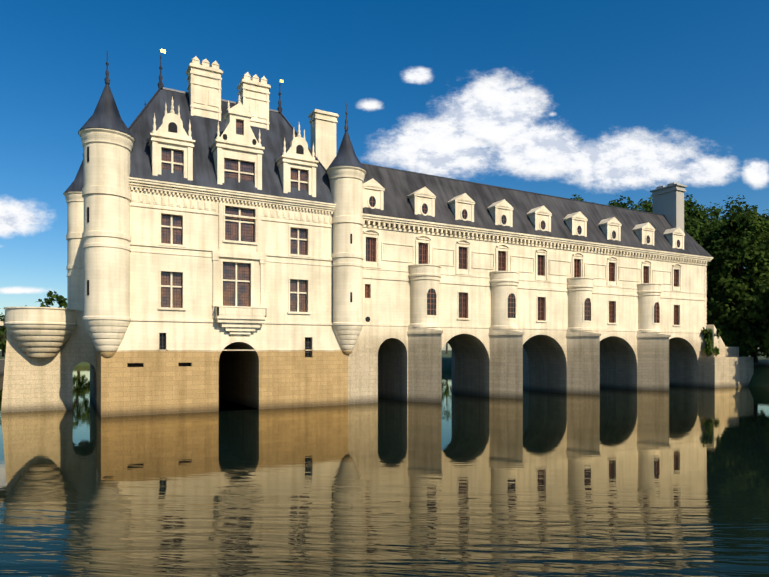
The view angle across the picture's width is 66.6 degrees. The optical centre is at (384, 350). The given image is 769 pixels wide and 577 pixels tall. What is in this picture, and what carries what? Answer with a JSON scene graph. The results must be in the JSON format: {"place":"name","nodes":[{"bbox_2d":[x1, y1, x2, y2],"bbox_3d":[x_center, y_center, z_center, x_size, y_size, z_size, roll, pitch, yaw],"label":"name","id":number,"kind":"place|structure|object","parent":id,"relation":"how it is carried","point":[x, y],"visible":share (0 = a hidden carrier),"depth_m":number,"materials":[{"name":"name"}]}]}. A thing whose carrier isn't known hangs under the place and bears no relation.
{"place":"outdoors","nodes":[
{"label":"outdoors","id":0,"kind":"place"},
{"bbox_2d":[0,366,768,576],"bbox_3d":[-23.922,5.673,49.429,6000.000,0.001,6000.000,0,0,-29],"label":"river water","id":1,"kind":"structure","parent":0,"point":[673,481],"depth_m":24.01,"materials":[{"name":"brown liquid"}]},
{"bbox_2d":[64,56,365,416],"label":"pavilion","id":2,"kind":"structure","parent":1,"relation":"in","point":[121,257],"depth_m":54.59,"materials":[{"name":"stone"}]},
{"bbox_2d":[63,83,364,203],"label":"pavilion roof","id":3,"kind":"structure","parent":2,"relation":"on","point":[106,114],"depth_m":56.13,"materials":[{"name":"grey stone"}]},
{"bbox_2d":[87,122,369,366],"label":"dark openings","id":4,"kind":"object","parent":2,"relation":"attached to","point":[172,126],"visible":0.83,"depth_m":52.34,"materials":[{"name":"black"}]},
{"bbox_2d":[161,120,306,311],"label":"windows","id":5,"kind":"structure","parent":2,"relation":"on","point":[243,269],"depth_m":55.23,"materials":[{"name":"brown glass"}]},
{"bbox_2d":[83,51,664,352],"bbox_3d":[5.659,-14.102,78.510,81.440,29.650,23.600,0,0,-29],"label":"lead work","id":6,"kind":"object","parent":2,"relation":"on","point":[161,86],"visible":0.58,"depth_m":60.53,"materials":[{"name":"grey metal"}]},
{"bbox_2d":[0,350,768,387],"bbox_3d":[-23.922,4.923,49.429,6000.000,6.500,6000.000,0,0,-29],"label":"ground","id":7,"kind":"structure","parent":0,"point":[760,377],"depth_m":94.92,"materials":[{"name":"green plant"}]},
{"bbox_2d":[0,359,4,374],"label":"bank wall","id":8,"kind":"structure","parent":7,"relation":"on","point":[2,363],"depth_m":137.43,"materials":[{"name":"stone"}]},
{"bbox_2d":[0,307,95,412],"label":"entrance bridge","id":9,"kind":"structure","parent":7,"relation":"on","point":[48,349],"depth_m":53.89,"materials":[{"name":"stone"}]},
{"bbox_2d":[0,194,768,358],"bbox_3d":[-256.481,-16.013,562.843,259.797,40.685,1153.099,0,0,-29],"label":"tree leaves","id":10,"kind":"object","parent":7,"relation":"on","point":[750,231],"visible":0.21,"depth_m":97.32,"materials":[{"name":"green plant"}]},
{"bbox_2d":[1,236,768,362],"bbox_3d":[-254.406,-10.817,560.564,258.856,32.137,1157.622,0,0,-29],"label":"tree trunks","id":11,"kind":"object","parent":7,"relation":"on","point":[754,355],"depth_m":100.48,"materials":[{"name":"brown plant"}]},
{"bbox_2d":[348,178,753,403],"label":"gallery","id":12,"kind":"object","parent":7,"relation":"on","point":[564,346],"visible":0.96,"depth_m":73.38,"materials":[{"name":"stone"}]},
{"bbox_2d":[365,196,679,324],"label":"windows","id":13,"kind":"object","parent":12,"relation":"attached to","point":[510,315],"visible":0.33,"depth_m":69.82,"materials":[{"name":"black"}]},
{"bbox_2d":[362,164,711,256],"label":"gallery roof","id":14,"kind":"structure","parent":12,"relation":"on","point":[399,186],"depth_m":73.77,"materials":[{"name":"grey stone"}]},
{"bbox_2d":[650,182,686,231],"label":"chimney","id":15,"kind":"object","parent":14,"relation":"on","point":[668,201],"visible":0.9,"depth_m":90.30,"materials":[{"name":"white stone"}]},
{"bbox_2d":[702,327,720,355],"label":"ivy bush","id":16,"kind":"object","parent":12,"relation":"attached to","point":[708,348],"visible":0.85,"depth_m":89.60,"materials":[{"name":"green plant"}]},
{"bbox_2d":[0,0,768,350],"label":"sky","id":17,"kind":"structure","parent":0,"point":[598,101],"materials":[{"name":"blue"}]}
]}

